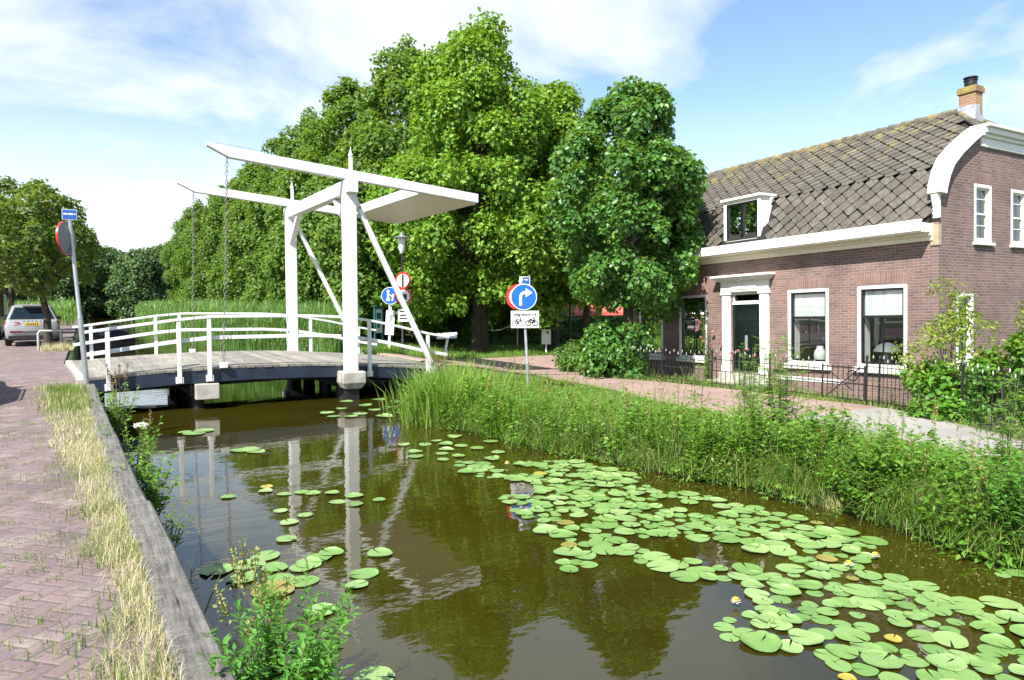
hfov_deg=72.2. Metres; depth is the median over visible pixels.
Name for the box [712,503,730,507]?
lily pad
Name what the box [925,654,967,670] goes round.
lily pad
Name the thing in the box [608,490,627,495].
lily pad
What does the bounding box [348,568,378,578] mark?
lily pad
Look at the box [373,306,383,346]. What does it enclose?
info board
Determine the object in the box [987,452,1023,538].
edge weed
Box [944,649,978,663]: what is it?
lily pad
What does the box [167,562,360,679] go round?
nettle clump
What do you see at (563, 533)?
lily pad
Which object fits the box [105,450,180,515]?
wall weed
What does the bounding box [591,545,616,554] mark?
lily pad
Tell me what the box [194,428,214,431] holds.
lily pad
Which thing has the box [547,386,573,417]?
bank weed
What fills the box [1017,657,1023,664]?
lily pad
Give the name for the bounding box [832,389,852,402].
border plant
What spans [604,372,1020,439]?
verge grass
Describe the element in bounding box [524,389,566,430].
edge weed
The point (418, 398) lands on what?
iris clump
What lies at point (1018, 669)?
lily pad
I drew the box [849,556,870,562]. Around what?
lily pad
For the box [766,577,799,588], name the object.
lily pad
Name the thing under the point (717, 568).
lily pad
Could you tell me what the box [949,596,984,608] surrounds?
lily pad
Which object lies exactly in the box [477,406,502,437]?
edge weed
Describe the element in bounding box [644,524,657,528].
lily pad
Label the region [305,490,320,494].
lily pad
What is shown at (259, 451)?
lily pad
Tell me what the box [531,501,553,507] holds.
lily pad
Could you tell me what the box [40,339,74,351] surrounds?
tree pit grass
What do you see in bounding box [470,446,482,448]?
lily pad
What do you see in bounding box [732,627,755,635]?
lily pad
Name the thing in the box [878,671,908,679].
lily pad
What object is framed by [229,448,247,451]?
lily pad
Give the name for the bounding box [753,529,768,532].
lily pad
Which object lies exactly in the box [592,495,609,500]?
lily pad
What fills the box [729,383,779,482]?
bank weed
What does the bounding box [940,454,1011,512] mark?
edge weed
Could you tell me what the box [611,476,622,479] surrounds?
lily pad
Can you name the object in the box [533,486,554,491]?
lily pad
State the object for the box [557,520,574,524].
lily pad
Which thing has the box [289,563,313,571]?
lily pad
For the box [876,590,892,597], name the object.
lily pad
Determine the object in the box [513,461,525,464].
lily pad
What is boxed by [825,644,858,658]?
lily pad
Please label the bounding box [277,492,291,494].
lily pad
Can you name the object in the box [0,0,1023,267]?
sky
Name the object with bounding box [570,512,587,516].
lily pad
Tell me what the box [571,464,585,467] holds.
lily pad
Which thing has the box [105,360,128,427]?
dock plant
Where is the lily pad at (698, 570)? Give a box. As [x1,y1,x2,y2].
[686,566,714,574]
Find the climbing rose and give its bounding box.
[695,308,721,380]
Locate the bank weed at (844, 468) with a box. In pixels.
[835,434,891,485]
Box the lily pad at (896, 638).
[884,634,901,641]
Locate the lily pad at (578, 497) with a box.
[570,495,592,500]
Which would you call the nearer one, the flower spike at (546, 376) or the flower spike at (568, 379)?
the flower spike at (568, 379)
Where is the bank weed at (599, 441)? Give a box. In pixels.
[577,409,616,455]
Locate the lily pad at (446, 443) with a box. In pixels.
[438,441,452,444]
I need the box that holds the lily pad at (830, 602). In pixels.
[822,599,842,607]
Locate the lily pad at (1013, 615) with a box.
[995,610,1023,621]
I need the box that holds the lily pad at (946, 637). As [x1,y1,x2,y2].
[931,631,968,647]
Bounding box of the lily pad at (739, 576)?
[728,572,749,579]
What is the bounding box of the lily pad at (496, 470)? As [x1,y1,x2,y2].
[489,469,504,472]
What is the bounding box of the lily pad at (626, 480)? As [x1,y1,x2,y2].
[620,478,638,483]
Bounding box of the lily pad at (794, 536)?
[783,533,809,539]
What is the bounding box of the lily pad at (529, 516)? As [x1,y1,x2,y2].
[521,514,534,518]
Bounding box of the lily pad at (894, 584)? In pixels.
[883,579,913,589]
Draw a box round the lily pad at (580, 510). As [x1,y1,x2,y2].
[571,509,583,511]
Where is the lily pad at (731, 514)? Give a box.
[717,510,738,517]
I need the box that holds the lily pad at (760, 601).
[752,596,773,604]
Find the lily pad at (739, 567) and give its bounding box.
[732,562,762,574]
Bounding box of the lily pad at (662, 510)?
[659,509,673,512]
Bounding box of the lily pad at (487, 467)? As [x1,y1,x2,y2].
[480,465,494,468]
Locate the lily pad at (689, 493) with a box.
[678,491,698,495]
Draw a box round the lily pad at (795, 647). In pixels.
[777,639,803,652]
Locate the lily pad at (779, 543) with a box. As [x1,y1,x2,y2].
[763,540,790,548]
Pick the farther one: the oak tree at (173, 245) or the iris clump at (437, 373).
the oak tree at (173, 245)
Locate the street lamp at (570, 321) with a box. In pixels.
[569,298,570,343]
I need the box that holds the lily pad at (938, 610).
[926,605,952,615]
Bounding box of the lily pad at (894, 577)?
[884,573,908,581]
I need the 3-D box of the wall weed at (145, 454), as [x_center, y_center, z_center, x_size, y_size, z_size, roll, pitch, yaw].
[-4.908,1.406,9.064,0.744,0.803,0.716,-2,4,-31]
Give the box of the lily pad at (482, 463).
[474,461,490,464]
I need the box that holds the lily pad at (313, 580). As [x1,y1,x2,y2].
[289,575,319,586]
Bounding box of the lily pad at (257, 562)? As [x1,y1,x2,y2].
[231,559,265,569]
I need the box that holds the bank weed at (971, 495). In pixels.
[932,472,1005,536]
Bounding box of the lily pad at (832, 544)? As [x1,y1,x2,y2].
[816,539,841,547]
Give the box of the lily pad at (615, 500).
[609,498,624,502]
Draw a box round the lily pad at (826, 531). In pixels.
[813,526,842,536]
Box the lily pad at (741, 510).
[731,507,755,512]
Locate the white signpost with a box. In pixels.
[385,307,394,346]
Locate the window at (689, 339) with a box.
[676,295,707,362]
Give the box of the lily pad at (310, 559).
[295,556,321,567]
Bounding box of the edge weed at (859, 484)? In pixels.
[837,471,899,518]
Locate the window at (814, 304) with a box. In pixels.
[784,288,830,369]
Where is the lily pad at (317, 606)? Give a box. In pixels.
[305,603,335,615]
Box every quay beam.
[81,384,146,505]
[121,501,236,679]
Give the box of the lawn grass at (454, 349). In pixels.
[340,340,580,359]
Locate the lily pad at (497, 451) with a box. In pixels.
[491,450,504,452]
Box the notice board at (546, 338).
[542,329,550,352]
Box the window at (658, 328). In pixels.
[639,307,664,359]
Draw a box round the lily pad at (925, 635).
[906,629,935,641]
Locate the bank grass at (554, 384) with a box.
[411,361,1020,547]
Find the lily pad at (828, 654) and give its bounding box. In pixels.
[814,649,840,660]
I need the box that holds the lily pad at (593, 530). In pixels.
[581,528,600,532]
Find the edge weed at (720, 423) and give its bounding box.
[681,414,722,452]
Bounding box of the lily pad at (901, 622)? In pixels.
[887,617,912,626]
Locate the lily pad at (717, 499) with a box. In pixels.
[709,497,727,501]
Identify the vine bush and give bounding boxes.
[897,356,990,425]
[954,348,1023,425]
[1003,327,1023,400]
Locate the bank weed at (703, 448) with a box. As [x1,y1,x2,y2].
[678,408,723,473]
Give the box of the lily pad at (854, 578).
[846,576,858,580]
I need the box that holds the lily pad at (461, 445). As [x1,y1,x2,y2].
[455,444,467,446]
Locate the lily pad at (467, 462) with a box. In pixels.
[461,461,474,463]
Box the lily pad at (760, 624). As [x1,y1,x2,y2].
[750,619,770,627]
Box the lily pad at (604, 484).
[596,481,614,486]
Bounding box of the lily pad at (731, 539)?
[713,535,740,542]
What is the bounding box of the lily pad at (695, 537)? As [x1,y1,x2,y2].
[685,534,709,541]
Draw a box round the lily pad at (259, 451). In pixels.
[246,449,264,452]
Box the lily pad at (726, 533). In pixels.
[720,532,734,535]
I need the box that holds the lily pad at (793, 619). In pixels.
[780,613,802,623]
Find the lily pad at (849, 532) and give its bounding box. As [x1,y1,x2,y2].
[834,527,859,535]
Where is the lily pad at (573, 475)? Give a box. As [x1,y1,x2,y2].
[565,473,582,476]
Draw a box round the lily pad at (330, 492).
[324,490,338,493]
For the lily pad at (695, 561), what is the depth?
6.36 m
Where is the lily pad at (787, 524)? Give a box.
[780,521,795,526]
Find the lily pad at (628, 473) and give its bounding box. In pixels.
[619,472,636,475]
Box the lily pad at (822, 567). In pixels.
[808,563,829,570]
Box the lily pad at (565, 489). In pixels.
[553,485,574,491]
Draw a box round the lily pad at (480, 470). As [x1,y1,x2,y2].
[472,468,486,471]
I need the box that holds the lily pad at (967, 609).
[950,604,983,614]
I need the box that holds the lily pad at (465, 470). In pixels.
[457,468,475,473]
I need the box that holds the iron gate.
[821,363,865,401]
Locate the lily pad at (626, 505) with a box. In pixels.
[620,503,636,507]
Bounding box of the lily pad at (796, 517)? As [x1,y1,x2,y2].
[788,514,808,520]
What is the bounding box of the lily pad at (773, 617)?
[758,612,781,623]
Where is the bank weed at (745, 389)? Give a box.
[730,342,767,428]
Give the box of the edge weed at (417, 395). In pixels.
[408,380,429,417]
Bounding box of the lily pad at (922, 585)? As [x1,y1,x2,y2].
[908,581,939,590]
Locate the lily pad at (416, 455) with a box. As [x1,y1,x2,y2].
[408,454,422,457]
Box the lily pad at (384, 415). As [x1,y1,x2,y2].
[376,413,392,416]
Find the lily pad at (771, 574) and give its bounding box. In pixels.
[763,572,781,577]
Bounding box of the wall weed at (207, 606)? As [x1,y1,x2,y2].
[190,557,223,620]
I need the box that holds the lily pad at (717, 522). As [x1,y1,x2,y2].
[707,519,735,527]
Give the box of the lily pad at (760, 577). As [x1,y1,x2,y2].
[743,570,768,580]
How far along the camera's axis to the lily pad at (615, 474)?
9.56 m
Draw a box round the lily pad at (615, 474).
[607,472,621,477]
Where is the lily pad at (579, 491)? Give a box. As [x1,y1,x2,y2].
[573,489,592,494]
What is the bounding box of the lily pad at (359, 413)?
[353,412,366,414]
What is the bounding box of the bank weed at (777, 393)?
[752,334,819,449]
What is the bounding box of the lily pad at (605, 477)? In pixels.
[594,474,612,480]
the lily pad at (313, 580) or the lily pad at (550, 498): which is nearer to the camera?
the lily pad at (313, 580)
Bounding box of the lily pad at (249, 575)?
[226,571,257,583]
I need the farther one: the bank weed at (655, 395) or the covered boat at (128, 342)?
the covered boat at (128, 342)
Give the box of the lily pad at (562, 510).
[555,509,568,512]
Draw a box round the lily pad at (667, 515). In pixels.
[655,511,673,517]
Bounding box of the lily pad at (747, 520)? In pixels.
[736,518,758,523]
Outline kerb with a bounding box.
[65,360,83,383]
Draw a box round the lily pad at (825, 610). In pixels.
[816,607,838,615]
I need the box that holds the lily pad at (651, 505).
[646,503,662,507]
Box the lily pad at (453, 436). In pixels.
[447,435,461,437]
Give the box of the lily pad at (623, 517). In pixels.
[613,515,636,520]
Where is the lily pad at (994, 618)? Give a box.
[973,612,1007,623]
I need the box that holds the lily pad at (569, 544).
[561,541,576,546]
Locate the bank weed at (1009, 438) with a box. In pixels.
[962,369,1023,488]
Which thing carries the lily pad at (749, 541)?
on the canal water
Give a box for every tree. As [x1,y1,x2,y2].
[0,175,85,340]
[0,178,108,345]
[0,226,28,313]
[4,288,25,303]
[27,245,111,318]
[73,244,132,317]
[102,247,169,317]
[142,243,175,299]
[160,198,208,301]
[174,185,225,303]
[193,162,253,302]
[209,137,280,303]
[232,106,335,305]
[260,76,400,338]
[307,33,472,343]
[365,6,587,352]
[394,83,576,345]
[471,79,618,351]
[537,141,624,339]
[541,75,709,356]
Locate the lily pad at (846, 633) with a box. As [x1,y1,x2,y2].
[833,627,869,641]
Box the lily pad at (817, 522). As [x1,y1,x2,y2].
[810,521,823,523]
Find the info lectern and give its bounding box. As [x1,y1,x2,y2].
[437,332,456,359]
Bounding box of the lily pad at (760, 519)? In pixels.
[753,517,767,520]
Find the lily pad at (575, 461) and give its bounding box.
[568,459,584,462]
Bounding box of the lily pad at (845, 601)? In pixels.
[831,597,861,607]
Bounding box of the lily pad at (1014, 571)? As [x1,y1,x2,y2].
[999,567,1023,576]
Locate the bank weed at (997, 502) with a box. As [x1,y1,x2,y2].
[980,454,1023,559]
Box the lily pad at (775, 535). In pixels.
[761,532,787,539]
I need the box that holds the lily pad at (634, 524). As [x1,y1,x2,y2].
[622,521,640,526]
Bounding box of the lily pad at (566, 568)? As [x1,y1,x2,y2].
[559,565,577,572]
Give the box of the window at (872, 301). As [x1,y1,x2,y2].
[852,284,907,374]
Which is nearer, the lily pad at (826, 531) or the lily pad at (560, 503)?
the lily pad at (826, 531)
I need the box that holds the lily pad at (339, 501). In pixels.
[329,499,345,503]
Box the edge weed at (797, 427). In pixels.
[752,409,808,475]
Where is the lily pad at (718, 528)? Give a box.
[714,526,729,530]
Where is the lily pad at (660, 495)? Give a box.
[650,493,666,497]
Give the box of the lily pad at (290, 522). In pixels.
[280,519,298,524]
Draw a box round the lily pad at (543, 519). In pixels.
[537,517,550,522]
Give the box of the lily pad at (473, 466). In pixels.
[467,465,481,467]
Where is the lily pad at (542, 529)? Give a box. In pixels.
[533,524,559,533]
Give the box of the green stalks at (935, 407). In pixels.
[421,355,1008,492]
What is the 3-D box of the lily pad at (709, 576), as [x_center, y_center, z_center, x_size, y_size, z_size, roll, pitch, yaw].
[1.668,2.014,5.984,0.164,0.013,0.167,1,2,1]
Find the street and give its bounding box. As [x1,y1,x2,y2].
[0,318,172,679]
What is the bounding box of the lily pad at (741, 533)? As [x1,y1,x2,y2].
[733,531,750,535]
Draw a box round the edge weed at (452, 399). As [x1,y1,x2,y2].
[441,384,469,416]
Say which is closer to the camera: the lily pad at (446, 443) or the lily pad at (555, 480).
the lily pad at (555, 480)
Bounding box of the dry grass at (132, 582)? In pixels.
[32,382,194,679]
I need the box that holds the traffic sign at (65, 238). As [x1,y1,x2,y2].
[56,209,89,383]
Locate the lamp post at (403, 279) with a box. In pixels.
[392,232,411,352]
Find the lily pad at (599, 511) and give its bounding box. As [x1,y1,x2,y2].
[595,509,608,513]
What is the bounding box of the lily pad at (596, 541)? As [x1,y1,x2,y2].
[588,537,613,545]
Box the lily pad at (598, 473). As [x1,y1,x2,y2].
[588,471,605,475]
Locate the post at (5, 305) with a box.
[3,294,7,320]
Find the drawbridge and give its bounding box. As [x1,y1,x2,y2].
[71,143,477,408]
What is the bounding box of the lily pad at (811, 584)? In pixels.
[792,580,822,588]
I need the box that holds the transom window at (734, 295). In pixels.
[733,292,758,302]
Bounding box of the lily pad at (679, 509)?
[670,507,686,511]
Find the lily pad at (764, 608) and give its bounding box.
[754,604,778,612]
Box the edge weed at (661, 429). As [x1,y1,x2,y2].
[639,414,682,450]
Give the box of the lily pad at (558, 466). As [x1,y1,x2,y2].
[549,464,564,468]
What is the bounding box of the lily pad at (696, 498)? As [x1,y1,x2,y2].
[689,496,703,499]
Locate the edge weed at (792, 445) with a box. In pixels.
[781,410,838,484]
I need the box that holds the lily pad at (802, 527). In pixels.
[793,524,814,529]
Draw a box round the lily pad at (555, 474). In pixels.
[549,473,562,476]
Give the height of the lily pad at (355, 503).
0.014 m
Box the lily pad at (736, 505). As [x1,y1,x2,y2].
[727,503,743,506]
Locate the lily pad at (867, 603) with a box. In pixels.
[849,596,885,609]
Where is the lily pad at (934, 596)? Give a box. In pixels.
[922,591,954,602]
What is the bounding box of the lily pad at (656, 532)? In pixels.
[646,529,667,536]
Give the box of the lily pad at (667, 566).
[646,560,678,571]
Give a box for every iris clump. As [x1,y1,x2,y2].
[367,357,509,430]
[374,379,411,415]
[402,365,477,396]
[411,356,523,396]
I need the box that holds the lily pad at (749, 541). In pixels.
[740,538,765,546]
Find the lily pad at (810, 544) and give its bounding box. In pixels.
[795,538,826,548]
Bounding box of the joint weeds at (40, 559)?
[0,389,73,679]
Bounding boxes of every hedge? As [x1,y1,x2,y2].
[425,318,580,346]
[558,314,622,341]
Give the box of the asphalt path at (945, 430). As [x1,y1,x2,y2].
[786,408,1023,458]
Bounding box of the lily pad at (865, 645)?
[849,641,882,654]
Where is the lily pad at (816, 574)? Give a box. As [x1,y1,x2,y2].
[804,570,830,579]
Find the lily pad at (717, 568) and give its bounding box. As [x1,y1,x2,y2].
[712,565,727,570]
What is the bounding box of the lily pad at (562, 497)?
[555,496,567,498]
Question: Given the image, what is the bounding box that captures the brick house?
[620,75,1023,416]
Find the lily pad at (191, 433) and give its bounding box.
[182,431,205,434]
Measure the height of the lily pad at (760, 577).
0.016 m
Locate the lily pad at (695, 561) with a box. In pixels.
[683,558,702,563]
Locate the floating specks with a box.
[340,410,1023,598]
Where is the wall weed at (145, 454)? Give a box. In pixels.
[98,415,161,477]
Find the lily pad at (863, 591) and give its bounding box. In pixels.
[840,583,878,597]
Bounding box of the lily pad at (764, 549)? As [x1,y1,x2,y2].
[741,544,769,552]
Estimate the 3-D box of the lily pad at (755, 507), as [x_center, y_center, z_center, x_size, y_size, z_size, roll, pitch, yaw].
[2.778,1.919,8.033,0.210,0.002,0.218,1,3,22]
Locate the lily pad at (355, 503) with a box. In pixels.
[348,502,362,505]
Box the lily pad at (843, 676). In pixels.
[838,673,856,679]
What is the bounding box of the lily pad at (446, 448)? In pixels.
[439,447,453,450]
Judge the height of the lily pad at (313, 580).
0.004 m
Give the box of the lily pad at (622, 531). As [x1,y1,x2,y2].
[614,528,634,534]
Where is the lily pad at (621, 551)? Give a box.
[613,546,635,554]
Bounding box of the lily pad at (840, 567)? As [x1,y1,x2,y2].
[828,564,849,570]
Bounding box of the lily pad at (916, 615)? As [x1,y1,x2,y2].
[903,611,928,619]
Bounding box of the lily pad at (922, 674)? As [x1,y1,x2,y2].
[916,669,949,679]
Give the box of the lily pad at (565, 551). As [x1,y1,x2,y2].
[553,546,582,555]
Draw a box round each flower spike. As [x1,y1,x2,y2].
[541,372,548,396]
[565,368,575,399]
[672,382,685,422]
[849,418,869,450]
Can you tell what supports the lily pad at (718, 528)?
on the canal water
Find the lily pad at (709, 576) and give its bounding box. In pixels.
[698,572,717,579]
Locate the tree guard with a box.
[37,329,63,349]
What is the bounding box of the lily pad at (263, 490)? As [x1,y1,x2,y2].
[258,488,272,492]
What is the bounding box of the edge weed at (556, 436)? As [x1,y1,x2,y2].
[538,419,576,452]
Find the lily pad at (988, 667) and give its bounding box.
[969,659,1002,674]
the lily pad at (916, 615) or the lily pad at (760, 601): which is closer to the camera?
the lily pad at (916, 615)
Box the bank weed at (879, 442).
[840,423,895,504]
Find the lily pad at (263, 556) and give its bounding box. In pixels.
[250,550,279,560]
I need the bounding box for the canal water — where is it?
[77,317,1023,679]
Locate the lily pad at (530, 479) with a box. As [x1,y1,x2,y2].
[523,477,540,481]
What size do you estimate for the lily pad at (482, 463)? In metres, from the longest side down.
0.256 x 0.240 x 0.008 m
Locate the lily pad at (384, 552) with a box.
[367,547,392,557]
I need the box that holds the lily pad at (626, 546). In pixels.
[620,543,638,549]
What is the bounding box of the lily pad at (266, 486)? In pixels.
[260,484,272,487]
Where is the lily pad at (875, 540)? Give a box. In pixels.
[858,536,887,544]
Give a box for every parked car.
[0,313,6,338]
[2,303,60,345]
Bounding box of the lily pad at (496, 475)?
[492,473,506,477]
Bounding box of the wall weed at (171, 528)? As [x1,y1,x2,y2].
[162,501,194,547]
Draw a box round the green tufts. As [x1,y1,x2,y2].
[26,380,187,679]
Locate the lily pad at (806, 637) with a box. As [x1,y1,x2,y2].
[788,628,824,644]
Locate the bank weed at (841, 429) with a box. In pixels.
[796,401,851,464]
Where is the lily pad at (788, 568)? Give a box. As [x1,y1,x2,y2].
[776,564,804,572]
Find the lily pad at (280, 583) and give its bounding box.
[251,580,294,596]
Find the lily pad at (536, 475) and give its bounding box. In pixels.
[528,474,543,477]
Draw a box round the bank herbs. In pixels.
[399,364,1023,572]
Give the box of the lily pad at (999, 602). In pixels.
[979,596,1022,608]
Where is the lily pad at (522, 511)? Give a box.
[516,509,532,515]
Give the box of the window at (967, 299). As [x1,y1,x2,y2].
[956,294,973,365]
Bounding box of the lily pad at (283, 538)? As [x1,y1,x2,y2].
[276,535,296,541]
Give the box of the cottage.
[559,271,622,321]
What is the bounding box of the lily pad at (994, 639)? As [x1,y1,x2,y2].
[980,633,1014,648]
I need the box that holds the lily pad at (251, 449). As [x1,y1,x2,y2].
[243,447,258,450]
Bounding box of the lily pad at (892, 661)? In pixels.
[860,650,903,668]
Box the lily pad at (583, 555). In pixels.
[572,550,595,558]
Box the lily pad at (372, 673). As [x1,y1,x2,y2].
[353,666,394,679]
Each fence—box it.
[391,321,456,341]
[488,325,517,345]
[624,346,703,385]
[711,349,819,396]
[865,355,1023,437]
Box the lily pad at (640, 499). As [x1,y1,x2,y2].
[632,497,645,500]
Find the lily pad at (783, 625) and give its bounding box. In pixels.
[770,620,792,629]
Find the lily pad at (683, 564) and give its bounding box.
[672,560,688,568]
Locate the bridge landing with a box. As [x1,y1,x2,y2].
[377,353,589,373]
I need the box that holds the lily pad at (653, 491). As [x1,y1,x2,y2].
[646,489,662,492]
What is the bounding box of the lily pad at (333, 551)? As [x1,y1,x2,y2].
[319,547,343,555]
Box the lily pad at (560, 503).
[553,500,566,504]
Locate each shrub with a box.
[550,339,580,371]
[572,318,657,378]
[891,273,1003,404]
[988,301,1023,427]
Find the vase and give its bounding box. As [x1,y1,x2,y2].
[814,346,824,359]
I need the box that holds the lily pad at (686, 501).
[680,499,697,503]
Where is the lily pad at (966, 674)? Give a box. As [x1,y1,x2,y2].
[938,665,982,679]
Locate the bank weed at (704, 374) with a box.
[681,349,720,420]
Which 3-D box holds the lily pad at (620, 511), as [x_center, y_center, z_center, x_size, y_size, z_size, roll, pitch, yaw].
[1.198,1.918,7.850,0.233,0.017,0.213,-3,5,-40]
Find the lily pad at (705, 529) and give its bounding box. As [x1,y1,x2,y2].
[701,527,715,531]
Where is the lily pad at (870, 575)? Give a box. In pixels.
[854,570,881,579]
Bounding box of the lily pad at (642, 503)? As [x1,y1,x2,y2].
[631,502,648,507]
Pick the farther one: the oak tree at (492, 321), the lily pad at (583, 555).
the oak tree at (492, 321)
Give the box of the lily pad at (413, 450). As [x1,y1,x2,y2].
[408,449,421,452]
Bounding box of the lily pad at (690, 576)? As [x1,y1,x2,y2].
[670,571,699,581]
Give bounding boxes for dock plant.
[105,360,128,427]
[143,409,152,459]
[212,537,297,675]
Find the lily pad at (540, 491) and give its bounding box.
[533,490,546,493]
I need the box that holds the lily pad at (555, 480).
[548,478,565,482]
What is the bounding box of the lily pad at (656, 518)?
[647,515,663,521]
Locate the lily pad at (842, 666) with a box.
[825,658,851,671]
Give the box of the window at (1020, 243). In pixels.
[1010,189,1023,248]
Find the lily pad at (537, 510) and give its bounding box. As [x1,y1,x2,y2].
[528,506,544,512]
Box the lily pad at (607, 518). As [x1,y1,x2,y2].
[598,514,618,521]
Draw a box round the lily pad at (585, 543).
[578,541,594,546]
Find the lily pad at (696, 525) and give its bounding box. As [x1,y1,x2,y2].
[683,523,705,528]
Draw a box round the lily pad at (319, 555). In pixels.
[306,553,331,562]
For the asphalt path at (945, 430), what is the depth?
12.01 m
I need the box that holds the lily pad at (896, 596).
[884,592,904,599]
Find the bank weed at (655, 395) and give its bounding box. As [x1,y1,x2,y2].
[643,379,669,405]
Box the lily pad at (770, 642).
[739,632,781,651]
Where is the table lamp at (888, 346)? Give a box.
[873,342,901,362]
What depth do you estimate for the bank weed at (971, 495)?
6.69 m
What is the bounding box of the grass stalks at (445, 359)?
[425,344,457,373]
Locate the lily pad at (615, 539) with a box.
[607,536,627,543]
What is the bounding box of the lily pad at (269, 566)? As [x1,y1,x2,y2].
[261,562,287,571]
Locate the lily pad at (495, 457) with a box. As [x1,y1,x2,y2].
[484,455,498,459]
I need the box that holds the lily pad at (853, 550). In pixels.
[841,547,860,553]
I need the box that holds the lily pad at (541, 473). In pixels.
[533,471,547,474]
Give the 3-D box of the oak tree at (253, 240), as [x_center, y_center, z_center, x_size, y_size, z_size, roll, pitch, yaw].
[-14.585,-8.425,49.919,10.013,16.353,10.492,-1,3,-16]
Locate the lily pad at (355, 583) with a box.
[345,579,367,587]
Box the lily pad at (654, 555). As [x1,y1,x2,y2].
[642,551,669,560]
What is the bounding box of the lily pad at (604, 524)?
[592,520,617,528]
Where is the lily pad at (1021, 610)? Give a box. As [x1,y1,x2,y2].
[1018,607,1023,613]
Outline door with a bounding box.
[733,304,759,371]
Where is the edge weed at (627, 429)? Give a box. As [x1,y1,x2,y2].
[617,391,652,442]
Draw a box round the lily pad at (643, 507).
[637,505,650,508]
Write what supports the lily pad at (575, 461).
on the canal water
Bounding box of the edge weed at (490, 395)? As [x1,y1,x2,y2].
[473,380,505,408]
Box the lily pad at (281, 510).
[273,508,287,511]
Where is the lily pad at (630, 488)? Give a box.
[622,486,636,489]
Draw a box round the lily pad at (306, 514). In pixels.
[298,512,312,516]
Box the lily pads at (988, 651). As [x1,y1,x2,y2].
[454,460,1023,679]
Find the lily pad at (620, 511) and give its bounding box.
[609,509,628,514]
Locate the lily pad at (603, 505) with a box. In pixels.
[594,503,619,509]
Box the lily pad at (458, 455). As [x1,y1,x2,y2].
[452,454,465,456]
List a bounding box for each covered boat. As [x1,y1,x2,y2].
[75,323,104,351]
[99,325,136,347]
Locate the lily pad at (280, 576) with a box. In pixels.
[267,573,294,581]
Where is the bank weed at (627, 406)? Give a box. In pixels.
[608,381,646,435]
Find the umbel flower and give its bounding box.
[133,422,148,450]
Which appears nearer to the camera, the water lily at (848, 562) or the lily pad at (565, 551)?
the water lily at (848, 562)
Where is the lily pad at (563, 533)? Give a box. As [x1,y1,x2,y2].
[549,529,577,537]
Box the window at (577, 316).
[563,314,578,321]
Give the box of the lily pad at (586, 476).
[579,475,595,478]
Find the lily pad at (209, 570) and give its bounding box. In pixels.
[199,563,232,575]
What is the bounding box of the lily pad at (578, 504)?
[575,502,591,507]
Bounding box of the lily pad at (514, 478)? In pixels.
[504,476,524,480]
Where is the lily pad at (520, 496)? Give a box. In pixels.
[514,494,530,498]
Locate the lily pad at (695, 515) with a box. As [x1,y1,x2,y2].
[688,513,703,517]
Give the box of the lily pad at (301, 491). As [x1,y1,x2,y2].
[294,490,307,493]
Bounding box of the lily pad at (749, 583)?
[741,579,763,588]
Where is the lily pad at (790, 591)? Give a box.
[770,584,801,596]
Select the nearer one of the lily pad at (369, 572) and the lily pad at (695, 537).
the lily pad at (369, 572)
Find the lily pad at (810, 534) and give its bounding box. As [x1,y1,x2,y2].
[802,532,825,537]
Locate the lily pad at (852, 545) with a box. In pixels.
[841,544,860,549]
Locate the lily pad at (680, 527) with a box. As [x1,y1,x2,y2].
[675,525,692,529]
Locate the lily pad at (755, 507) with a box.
[745,505,763,509]
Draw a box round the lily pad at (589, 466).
[582,465,596,468]
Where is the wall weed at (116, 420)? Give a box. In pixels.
[95,382,139,436]
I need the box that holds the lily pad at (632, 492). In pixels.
[626,490,646,494]
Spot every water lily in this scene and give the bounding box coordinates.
[730,597,740,603]
[845,560,852,565]
[872,551,879,556]
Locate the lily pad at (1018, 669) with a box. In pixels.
[1008,663,1023,675]
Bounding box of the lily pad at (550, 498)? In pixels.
[544,496,558,499]
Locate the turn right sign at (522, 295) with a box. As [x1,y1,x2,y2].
[506,276,538,384]
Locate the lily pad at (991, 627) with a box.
[969,620,1004,633]
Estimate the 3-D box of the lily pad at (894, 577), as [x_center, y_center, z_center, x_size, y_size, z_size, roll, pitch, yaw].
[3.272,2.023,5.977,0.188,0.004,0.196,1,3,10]
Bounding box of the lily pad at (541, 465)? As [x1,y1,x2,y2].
[534,463,547,466]
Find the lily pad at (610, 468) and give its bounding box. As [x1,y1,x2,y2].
[602,467,618,470]
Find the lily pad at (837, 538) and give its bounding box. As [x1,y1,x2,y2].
[827,535,852,543]
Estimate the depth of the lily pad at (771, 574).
6.05 m
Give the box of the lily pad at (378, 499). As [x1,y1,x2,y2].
[373,497,384,500]
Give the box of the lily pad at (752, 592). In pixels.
[744,588,769,597]
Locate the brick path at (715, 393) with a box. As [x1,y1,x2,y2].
[446,355,880,419]
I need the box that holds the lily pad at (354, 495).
[345,492,362,497]
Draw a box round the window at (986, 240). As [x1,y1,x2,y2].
[973,183,995,245]
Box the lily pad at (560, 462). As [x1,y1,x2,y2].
[554,460,566,463]
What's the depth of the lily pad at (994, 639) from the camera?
4.87 m
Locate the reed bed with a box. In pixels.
[7,296,363,352]
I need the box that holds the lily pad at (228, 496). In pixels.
[221,494,235,497]
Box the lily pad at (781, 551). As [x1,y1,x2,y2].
[770,546,796,556]
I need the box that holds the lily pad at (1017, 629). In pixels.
[1009,624,1023,636]
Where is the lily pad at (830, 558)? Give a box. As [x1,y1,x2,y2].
[816,554,837,561]
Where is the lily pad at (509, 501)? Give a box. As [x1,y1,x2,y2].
[501,500,516,503]
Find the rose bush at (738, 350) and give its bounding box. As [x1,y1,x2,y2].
[728,348,755,385]
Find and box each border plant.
[679,365,698,384]
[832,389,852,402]
[876,384,898,407]

